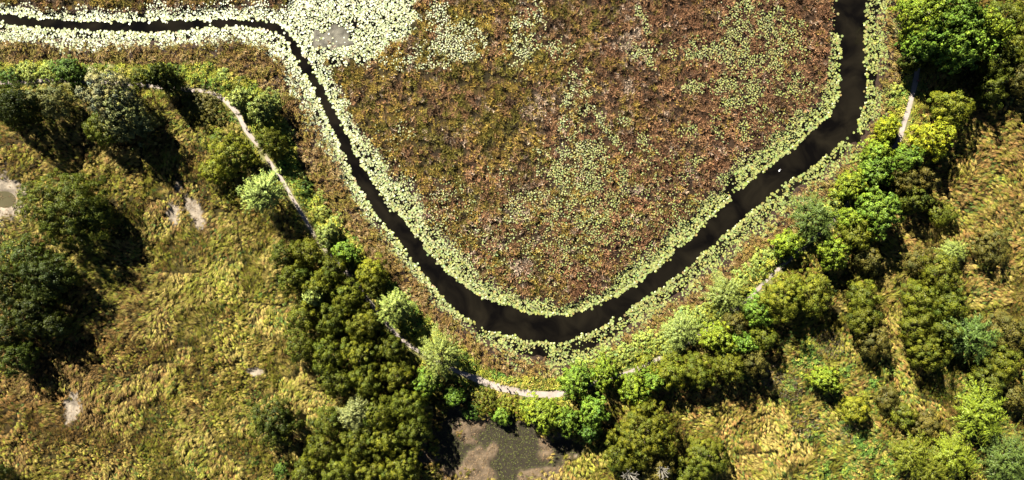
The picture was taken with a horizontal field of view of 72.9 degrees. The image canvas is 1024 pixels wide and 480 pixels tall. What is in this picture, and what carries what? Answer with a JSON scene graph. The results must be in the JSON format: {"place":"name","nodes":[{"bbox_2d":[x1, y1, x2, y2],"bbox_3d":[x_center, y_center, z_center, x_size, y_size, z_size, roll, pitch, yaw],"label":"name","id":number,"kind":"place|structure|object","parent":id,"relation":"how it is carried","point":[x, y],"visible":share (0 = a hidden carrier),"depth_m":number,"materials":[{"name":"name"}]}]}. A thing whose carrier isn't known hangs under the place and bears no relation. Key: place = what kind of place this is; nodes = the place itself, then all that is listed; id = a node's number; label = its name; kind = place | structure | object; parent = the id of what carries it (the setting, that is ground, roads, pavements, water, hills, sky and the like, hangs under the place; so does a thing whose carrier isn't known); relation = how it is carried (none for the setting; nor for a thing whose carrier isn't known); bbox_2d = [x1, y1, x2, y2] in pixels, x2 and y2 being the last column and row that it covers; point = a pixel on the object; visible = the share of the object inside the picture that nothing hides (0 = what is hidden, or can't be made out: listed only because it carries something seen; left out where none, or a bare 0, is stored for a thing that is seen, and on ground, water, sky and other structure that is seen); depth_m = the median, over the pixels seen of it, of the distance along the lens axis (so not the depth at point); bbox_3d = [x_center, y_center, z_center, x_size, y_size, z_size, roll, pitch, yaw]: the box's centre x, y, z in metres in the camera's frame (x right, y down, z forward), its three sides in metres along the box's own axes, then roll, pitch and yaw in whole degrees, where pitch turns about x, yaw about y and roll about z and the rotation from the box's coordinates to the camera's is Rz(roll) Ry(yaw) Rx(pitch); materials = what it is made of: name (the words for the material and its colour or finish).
{"place":"outdoors","nodes":[
{"label":"outdoors","id":0,"kind":"place"},
{"bbox_2d":[0,0,882,470],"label":"water","id":1,"kind":"structure","parent":0,"point":[812,150],"depth_m":195.00,"materials":[{"name":"liquid"}]},
{"bbox_2d":[0,0,898,376],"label":"lily pads","id":2,"kind":"object","parent":1,"relation":"on","point":[376,178],"visible":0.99,"depth_m":194.87,"materials":[{"name":"plant"}]},
{"bbox_2d":[0,0,908,380],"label":"reed vegetation","id":3,"kind":"object","parent":1,"relation":"on","point":[422,300],"visible":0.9,"depth_m":193.97,"materials":[{"name":"plant"}]},
{"bbox_2d":[0,38,926,398],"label":"path","id":4,"kind":"structure","parent":0,"point":[556,392],"depth_m":193.92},
{"bbox_2d":[0,0,1023,479],"bbox_3d":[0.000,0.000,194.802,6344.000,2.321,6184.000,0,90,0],"label":"ground","id":5,"kind":"structure","parent":0,"point":[500,452],"depth_m":194.64,"materials":[{"name":"soil"}]},
{"bbox_2d":[0,259,32,309],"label":"willow tree","id":6,"kind":"object","parent":5,"relation":"on","point":[11,276],"visible":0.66,"depth_m":185.27,"materials":[{"name":"green plant"}]},
{"bbox_2d":[0,338,44,378],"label":"willow tree","id":7,"kind":"object","parent":5,"relation":"on","point":[23,358],"visible":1,"depth_m":186.62,"materials":[{"name":"green plant"}]},
{"bbox_2d":[0,80,46,131],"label":"willow tree","id":8,"kind":"object","parent":5,"relation":"on","point":[18,94],"visible":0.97,"depth_m":183.50,"materials":[{"name":"green plant"}]},
{"bbox_2d":[0,232,54,276],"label":"willow tree","id":9,"kind":"object","parent":5,"relation":"on","point":[15,257],"visible":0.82,"depth_m":185.68,"materials":[{"name":"green plant"}]},
{"bbox_2d":[0,288,56,338],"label":"willow tree","id":10,"kind":"object","parent":5,"relation":"on","point":[16,311],"visible":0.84,"depth_m":184.82,"materials":[{"name":"green plant"}]},
{"bbox_2d":[18,252,83,303],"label":"willow tree","id":11,"kind":"object","parent":5,"relation":"on","point":[40,279],"visible":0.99,"depth_m":184.59,"materials":[{"name":"green plant"}]},
{"bbox_2d":[24,82,79,119],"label":"willow tree","id":12,"kind":"object","parent":5,"relation":"on","point":[47,103],"visible":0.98,"depth_m":185.95,"materials":[{"name":"green plant"}]},
{"bbox_2d":[29,309,75,342],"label":"willow tree","id":13,"kind":"object","parent":5,"relation":"on","point":[57,323],"visible":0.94,"depth_m":187.14,"materials":[{"name":"green plant"}]},
{"bbox_2d":[12,168,117,252],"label":"willow tree","id":14,"kind":"object","parent":5,"relation":"on","point":[49,208],"visible":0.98,"depth_m":183.42,"materials":[{"name":"green plant"}]},
{"bbox_2d":[50,54,86,87],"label":"broadleaf tree","id":15,"kind":"object","parent":5,"relation":"on","point":[65,67],"visible":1,"depth_m":189.54,"materials":[{"name":"green plant"}]},
{"bbox_2d":[74,65,145,122],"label":"willow tree","id":16,"kind":"object","parent":5,"relation":"on","point":[97,86],"visible":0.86,"depth_m":182.45,"materials":[{"name":"green plant"}]},
{"bbox_2d":[94,87,161,146],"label":"broadleaf tree","id":17,"kind":"object","parent":5,"relation":"on","point":[131,116],"visible":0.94,"depth_m":182.90,"materials":[{"name":"green plant"}]},
{"bbox_2d":[179,85,230,133],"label":"willow tree","id":18,"kind":"object","parent":5,"relation":"on","point":[195,102],"visible":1,"depth_m":192.12,"materials":[{"name":"green plant"}]},
{"bbox_2d":[207,128,259,178],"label":"willow tree","id":19,"kind":"object","parent":5,"relation":"on","point":[230,144],"visible":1,"depth_m":186.07,"materials":[{"name":"green plant"}]},
{"bbox_2d":[246,86,281,130],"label":"broadleaf tree","id":20,"kind":"object","parent":5,"relation":"on","point":[255,105],"visible":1,"depth_m":187.97,"materials":[{"name":"green plant"}]},
{"bbox_2d":[236,168,294,216],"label":"feathery tree","id":21,"kind":"object","parent":5,"relation":"on","point":[268,195],"visible":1,"depth_m":183.94,"materials":[{"name":"green plant"}]},
{"bbox_2d":[254,126,288,159],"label":"willow tree","id":22,"kind":"object","parent":5,"relation":"on","point":[269,148],"visible":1,"depth_m":187.23,"materials":[{"name":"green plant"}]},
{"bbox_2d":[246,393,304,451],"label":"willow tree","id":23,"kind":"object","parent":5,"relation":"on","point":[260,421],"visible":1,"depth_m":186.62,"materials":[{"name":"green plant"}]},
{"bbox_2d":[278,263,312,299],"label":"willow tree","id":24,"kind":"object","parent":5,"relation":"on","point":[287,279],"visible":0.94,"depth_m":185.64,"materials":[{"name":"green plant"}]},
{"bbox_2d":[0,162,597,479],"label":"mud weeds","id":25,"kind":"object","parent":5,"relation":"on","point":[460,429],"visible":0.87,"depth_m":194.73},
{"bbox_2d":[282,327,318,364],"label":"willow tree","id":26,"kind":"object","parent":5,"relation":"on","point":[306,342],"visible":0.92,"depth_m":186.08,"materials":[{"name":"green plant"}]},
{"bbox_2d":[286,298,323,332],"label":"willow tree","id":27,"kind":"object","parent":5,"relation":"on","point":[297,311],"visible":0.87,"depth_m":186.24,"materials":[{"name":"green plant"}]},
{"bbox_2d":[288,237,330,270],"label":"willow tree","id":28,"kind":"object","parent":5,"relation":"on","point":[303,262],"visible":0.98,"depth_m":186.30,"materials":[{"name":"green plant"}]},
{"bbox_2d":[299,432,342,467],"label":"willow tree","id":29,"kind":"object","parent":5,"relation":"on","point":[319,440],"visible":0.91,"depth_m":186.14,"materials":[{"name":"green plant"}]},
{"bbox_2d":[301,268,341,310],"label":"willow tree","id":30,"kind":"object","parent":5,"relation":"on","point":[322,287],"visible":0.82,"depth_m":185.13,"materials":[{"name":"green plant"}]},
{"bbox_2d":[309,403,347,438],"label":"willow tree","id":31,"kind":"object","parent":5,"relation":"on","point":[318,423],"visible":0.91,"depth_m":186.11,"materials":[{"name":"green plant"}]},
{"bbox_2d":[312,331,351,373],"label":"willow tree","id":32,"kind":"object","parent":5,"relation":"on","point":[337,360],"visible":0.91,"depth_m":185.12,"materials":[{"name":"green plant"}]},
{"bbox_2d":[315,301,354,340],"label":"willow tree","id":33,"kind":"object","parent":5,"relation":"on","point":[325,321],"visible":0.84,"depth_m":184.96,"materials":[{"name":"green plant"}]},
{"bbox_2d":[316,364,359,398],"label":"willow tree","id":34,"kind":"object","parent":5,"relation":"on","point":[337,387],"visible":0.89,"depth_m":185.52,"materials":[{"name":"green plant"}]},
{"bbox_2d":[318,444,357,479],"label":"willow tree","id":35,"kind":"object","parent":5,"relation":"on","point":[331,474],"visible":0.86,"depth_m":185.63,"materials":[{"name":"green plant"}]},
{"bbox_2d":[330,276,365,316],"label":"willow tree","id":36,"kind":"object","parent":5,"relation":"on","point":[345,289],"visible":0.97,"depth_m":185.36,"materials":[{"name":"green plant"}]},
{"bbox_2d":[333,391,373,434],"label":"feathery tree","id":37,"kind":"object","parent":5,"relation":"on","point":[348,415],"visible":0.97,"depth_m":185.16,"materials":[{"name":"green plant"}]},
{"bbox_2d":[339,423,379,467],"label":"willow tree","id":38,"kind":"object","parent":5,"relation":"on","point":[348,442],"visible":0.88,"depth_m":184.72,"materials":[{"name":"green plant"}]},
{"bbox_2d":[340,333,384,372],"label":"willow tree","id":39,"kind":"object","parent":5,"relation":"on","point":[367,357],"visible":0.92,"depth_m":185.34,"materials":[{"name":"green plant"}]},
{"bbox_2d":[343,301,382,344],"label":"willow tree","id":40,"kind":"object","parent":5,"relation":"on","point":[370,319],"visible":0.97,"depth_m":185.04,"materials":[{"name":"green plant"}]},
{"bbox_2d":[347,362,386,400],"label":"willow tree","id":41,"kind":"object","parent":5,"relation":"on","point":[361,384],"visible":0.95,"depth_m":185.15,"materials":[{"name":"green plant"}]},
{"bbox_2d":[362,390,397,429],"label":"willow tree","id":42,"kind":"object","parent":5,"relation":"on","point":[383,402],"visible":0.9,"depth_m":184.92,"materials":[{"name":"green plant"}]},
{"bbox_2d":[364,418,408,457],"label":"willow tree","id":43,"kind":"object","parent":5,"relation":"on","point":[385,447],"visible":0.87,"depth_m":185.39,"materials":[{"name":"green plant"}]},
{"bbox_2d":[375,287,419,330],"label":"feathery tree","id":44,"kind":"object","parent":5,"relation":"on","point":[400,314],"visible":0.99,"depth_m":185.76,"materials":[{"name":"green plant"}]},
{"bbox_2d":[380,360,415,391],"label":"willow tree","id":45,"kind":"object","parent":5,"relation":"on","point":[399,372],"visible":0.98,"depth_m":185.44,"materials":[{"name":"green plant"}]},
{"bbox_2d":[377,446,422,479],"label":"willow tree","id":46,"kind":"object","parent":5,"relation":"on","point":[402,457],"visible":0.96,"depth_m":186.00,"materials":[{"name":"green plant"}]},
{"bbox_2d":[388,379,429,422],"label":"willow tree","id":47,"kind":"object","parent":5,"relation":"on","point":[406,400],"visible":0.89,"depth_m":184.78,"materials":[{"name":"green plant"}]},
{"bbox_2d":[396,405,433,451],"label":"willow tree","id":48,"kind":"object","parent":5,"relation":"on","point":[408,422],"visible":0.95,"depth_m":185.43,"materials":[{"name":"green plant"}]},
{"bbox_2d":[0,0,834,308],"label":"marsh vegetation","id":49,"kind":"object","parent":5,"relation":"on","point":[798,12],"visible":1,"depth_m":194.01,"materials":[{"name":"plant"}]},
{"bbox_2d":[417,321,465,383],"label":"feathery tree","id":50,"kind":"object","parent":5,"relation":"on","point":[429,355],"visible":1,"depth_m":184.49,"materials":[{"name":"green plant"}]},
{"bbox_2d":[0,0,1023,479],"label":"bank undergrowth","id":51,"kind":"object","parent":5,"relation":"on","point":[356,246],"visible":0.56,"depth_m":193.31,"materials":[{"name":"green plant"}]},
{"bbox_2d":[518,392,566,436],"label":"broadleaf tree","id":52,"kind":"object","parent":5,"relation":"on","point":[542,421],"visible":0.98,"depth_m":187.55,"materials":[{"name":"green plant"}]},
{"bbox_2d":[556,359,596,400],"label":"broadleaf tree","id":53,"kind":"object","parent":5,"relation":"on","point":[577,370],"visible":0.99,"depth_m":187.36,"materials":[{"name":"green plant"}]},
{"bbox_2d":[575,390,611,430],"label":"broadleaf tree","id":54,"kind":"object","parent":5,"relation":"on","point":[597,416],"visible":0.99,"depth_m":186.24,"materials":[{"name":"green plant"}]},
{"bbox_2d":[591,352,621,392],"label":"broadleaf tree","id":55,"kind":"object","parent":5,"relation":"on","point":[610,370],"visible":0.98,"depth_m":188.06,"materials":[{"name":"green plant"}]},
{"bbox_2d":[618,368,651,406],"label":"broadleaf tree","id":56,"kind":"object","parent":5,"relation":"on","point":[627,386],"visible":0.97,"depth_m":186.83,"materials":[{"name":"green plant"}]},
{"bbox_2d":[606,397,679,472],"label":"willow tree","id":57,"kind":"object","parent":5,"relation":"on","point":[649,450],"visible":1,"depth_m":184.41,"materials":[{"name":"green plant"}]},
{"bbox_2d":[649,348,687,390],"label":"willow tree","id":58,"kind":"object","parent":5,"relation":"on","point":[662,368],"visible":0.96,"depth_m":185.98,"materials":[{"name":"green plant"}]},
{"bbox_2d":[660,307,707,352],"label":"feathery tree","id":59,"kind":"object","parent":5,"relation":"on","point":[684,338],"visible":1,"depth_m":189.05,"materials":[{"name":"green plant"}]},
{"bbox_2d":[681,350,716,390],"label":"willow tree","id":60,"kind":"object","parent":5,"relation":"on","point":[695,370],"visible":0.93,"depth_m":186.21,"materials":[{"name":"green plant"}]},
{"bbox_2d":[676,432,729,479],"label":"willow tree","id":61,"kind":"object","parent":5,"relation":"on","point":[699,446],"visible":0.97,"depth_m":187.61,"materials":[{"name":"green plant"}]},
{"bbox_2d":[694,320,738,356],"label":"broadleaf tree","id":62,"kind":"object","parent":5,"relation":"on","point":[716,336],"visible":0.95,"depth_m":187.16,"materials":[{"name":"green plant"}]},
{"bbox_2d":[698,271,749,318],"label":"feathery tree","id":63,"kind":"object","parent":5,"relation":"on","point":[722,284],"visible":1,"depth_m":188.18,"materials":[{"name":"green plant"}]},
{"bbox_2d":[709,350,744,383],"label":"willow tree","id":64,"kind":"object","parent":5,"relation":"on","point":[730,359],"visible":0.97,"depth_m":185.60,"materials":[{"name":"green plant"}]},
{"bbox_2d":[738,288,772,327],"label":"broadleaf tree","id":65,"kind":"object","parent":5,"relation":"on","point":[755,308],"visible":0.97,"depth_m":187.49,"materials":[{"name":"green plant"}]},
{"bbox_2d":[757,270,805,323],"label":"willow tree","id":66,"kind":"object","parent":5,"relation":"on","point":[789,307],"visible":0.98,"depth_m":185.08,"materials":[{"name":"green plant"}]},
{"bbox_2d":[767,227,805,258],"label":"broadleaf tree","id":67,"kind":"object","parent":5,"relation":"on","point":[791,237],"visible":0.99,"depth_m":189.01,"materials":[{"name":"green plant"}]},
{"bbox_2d":[787,267,835,317],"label":"willow tree","id":68,"kind":"object","parent":5,"relation":"on","point":[820,285],"visible":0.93,"depth_m":184.85,"materials":[{"name":"green plant"}]},
{"bbox_2d":[785,187,839,246],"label":"feathery tree","id":69,"kind":"object","parent":5,"relation":"on","point":[818,208],"visible":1,"depth_m":185.96,"materials":[{"name":"green plant"}]},
{"bbox_2d":[816,234,852,271],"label":"broadleaf tree","id":70,"kind":"object","parent":5,"relation":"on","point":[838,250],"visible":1,"depth_m":186.43,"materials":[{"name":"green plant"}]},
{"bbox_2d":[827,164,869,204],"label":"broadleaf tree","id":71,"kind":"object","parent":5,"relation":"on","point":[843,181],"visible":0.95,"depth_m":188.44,"materials":[{"name":"green plant"}]},
{"bbox_2d":[836,390,871,424],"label":"willow tree","id":72,"kind":"object","parent":5,"relation":"on","point":[850,412],"visible":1,"depth_m":189.12,"materials":[{"name":"green plant"}]},
{"bbox_2d":[833,217,876,253],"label":"willow tree","id":73,"kind":"object","parent":5,"relation":"on","point":[860,243],"visible":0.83,"depth_m":186.21,"materials":[{"name":"green plant"}]},
{"bbox_2d":[841,301,884,338],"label":"willow tree","id":74,"kind":"object","parent":5,"relation":"on","point":[854,324],"visible":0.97,"depth_m":187.09,"materials":[{"name":"green plant"}]},
{"bbox_2d":[844,279,884,313],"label":"willow tree","id":75,"kind":"object","parent":5,"relation":"on","point":[868,290],"visible":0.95,"depth_m":187.31,"materials":[{"name":"green plant"}]},
{"bbox_2d":[852,147,894,193],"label":"broadleaf tree","id":76,"kind":"object","parent":5,"relation":"on","point":[883,172],"visible":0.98,"depth_m":186.06,"materials":[{"name":"green plant"}]},
{"bbox_2d":[856,323,893,362],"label":"willow tree","id":77,"kind":"object","parent":5,"relation":"on","point":[882,342],"visible":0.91,"depth_m":187.92,"materials":[{"name":"green plant"}]},
{"bbox_2d":[854,185,905,241],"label":"broadleaf tree","id":78,"kind":"object","parent":5,"relation":"on","point":[886,218],"visible":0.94,"depth_m":183.86,"materials":[{"name":"green plant"}]},
{"bbox_2d":[885,143,925,176],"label":"broadleaf tree","id":79,"kind":"object","parent":5,"relation":"on","point":[902,155],"visible":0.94,"depth_m":185.55,"materials":[{"name":"green plant"}]},
{"bbox_2d":[884,429,934,479],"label":"feathery tree","id":80,"kind":"object","parent":5,"relation":"on","point":[910,456],"visible":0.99,"depth_m":188.19,"materials":[{"name":"green plant"}]},
{"bbox_2d":[896,306,936,350],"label":"willow tree","id":81,"kind":"object","parent":5,"relation":"on","point":[924,320],"visible":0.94,"depth_m":186.05,"materials":[{"name":"green plant"}]},
{"bbox_2d":[887,0,951,51],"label":"broadleaf tree","id":82,"kind":"object","parent":5,"relation":"on","point":[928,10],"visible":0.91,"depth_m":182.25,"materials":[{"name":"green plant"}]},
{"bbox_2d":[901,278,942,319],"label":"willow tree","id":83,"kind":"object","parent":5,"relation":"on","point":[911,299],"visible":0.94,"depth_m":186.61,"materials":[{"name":"green plant"}]},
{"bbox_2d":[894,21,958,62],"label":"broadleaf tree","id":84,"kind":"object","parent":5,"relation":"on","point":[921,50],"visible":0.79,"depth_m":182.56,"materials":[{"name":"green plant"}]},
{"bbox_2d":[906,407,947,442],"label":"willow tree","id":85,"kind":"object","parent":5,"relation":"on","point":[929,421],"visible":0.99,"depth_m":189.97,"materials":[{"name":"green plant"}]},
{"bbox_2d":[898,115,957,163],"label":"broadleaf tree","id":86,"kind":"object","parent":5,"relation":"on","point":[930,131],"visible":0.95,"depth_m":185.51,"materials":[{"name":"yellow plant"}]},
{"bbox_2d":[903,333,955,371],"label":"willow tree","id":87,"kind":"object","parent":5,"relation":"on","point":[930,358],"visible":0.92,"depth_m":185.95,"materials":[{"name":"green plant"}]},
{"bbox_2d":[915,249,962,295],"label":"willow tree","id":88,"kind":"object","parent":5,"relation":"on","point":[947,278],"visible":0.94,"depth_m":186.60,"materials":[{"name":"green plant"}]},
{"bbox_2d":[922,279,970,324],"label":"willow tree","id":89,"kind":"object","parent":5,"relation":"on","point":[954,306],"visible":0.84,"depth_m":185.79,"materials":[{"name":"green plant"}]},
{"bbox_2d":[926,89,975,129],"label":"willow tree","id":90,"kind":"object","parent":5,"relation":"on","point":[958,108],"visible":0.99,"depth_m":185.83,"materials":[{"name":"green plant"}]},
{"bbox_2d":[929,428,981,479],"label":"feathery tree","id":91,"kind":"object","parent":5,"relation":"on","point":[956,462],"visible":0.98,"depth_m":187.19,"materials":[{"name":"green plant"}]},
{"bbox_2d":[925,0,991,41],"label":"broadleaf tree","id":92,"kind":"object","parent":5,"relation":"on","point":[969,9],"visible":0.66,"depth_m":179.50,"materials":[{"name":"green plant"}]},
{"bbox_2d":[930,14,998,75],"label":"broadleaf tree","id":93,"kind":"object","parent":5,"relation":"on","point":[970,50],"visible":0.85,"depth_m":180.10,"materials":[{"name":"green plant"}]},
{"bbox_2d":[934,311,1004,364],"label":"feathery tree","id":94,"kind":"object","parent":5,"relation":"on","point":[973,335],"visible":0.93,"depth_m":185.29,"materials":[{"name":"green plant"}]},
{"bbox_2d":[945,376,1013,446],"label":"feathery tree","id":95,"kind":"object","parent":5,"relation":"on","point":[992,410],"visible":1,"depth_m":185.91,"materials":[{"name":"green plant"}]},
{"bbox_2d":[966,359,1008,397],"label":"willow tree","id":96,"kind":"object","parent":5,"relation":"on","point":[980,373],"visible":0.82,"depth_m":186.72,"materials":[{"name":"green plant"}]},
{"bbox_2d":[964,5,1015,50],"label":"broadleaf tree","id":97,"kind":"object","parent":5,"relation":"on","point":[995,30],"visible":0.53,"depth_m":181.65,"materials":[{"name":"green plant"}]},
{"bbox_2d":[967,225,1014,268],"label":"willow tree","id":98,"kind":"object","parent":5,"relation":"on","point":[992,256],"visible":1,"depth_m":189.32,"materials":[{"name":"green plant"}]},
{"bbox_2d":[974,74,1008,109],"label":"willow tree","id":99,"kind":"object","parent":5,"relation":"on","point":[991,97],"visible":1,"depth_m":187.57,"materials":[{"name":"green plant"}]},
{"bbox_2d":[975,46,1015,83],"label":"willow tree","id":100,"kind":"object","parent":5,"relation":"on","point":[984,68],"visible":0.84,"depth_m":186.72,"materials":[{"name":"green plant"}]},
{"bbox_2d":[976,424,1023,479],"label":"feathery tree","id":101,"kind":"object","parent":5,"relation":"on","point":[1016,454],"visible":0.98,"depth_m":187.01,"materials":[{"name":"green plant"}]},
{"bbox_2d":[977,334,1023,384],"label":"willow tree","id":102,"kind":"object","parent":5,"relation":"on","point":[1010,366],"visible":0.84,"depth_m":187.17,"materials":[{"name":"green plant"}]},
{"bbox_2d":[988,308,1023,354],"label":"willow tree","id":103,"kind":"object","parent":5,"relation":"on","point":[1012,336],"visible":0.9,"depth_m":187.95,"materials":[{"name":"green plant"}]},
{"bbox_2d":[0,0,1023,479],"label":"meadow grass","id":104,"kind":"structure","parent":0,"point":[118,330],"depth_m":193.48,"materials":[{"name":"plant"}]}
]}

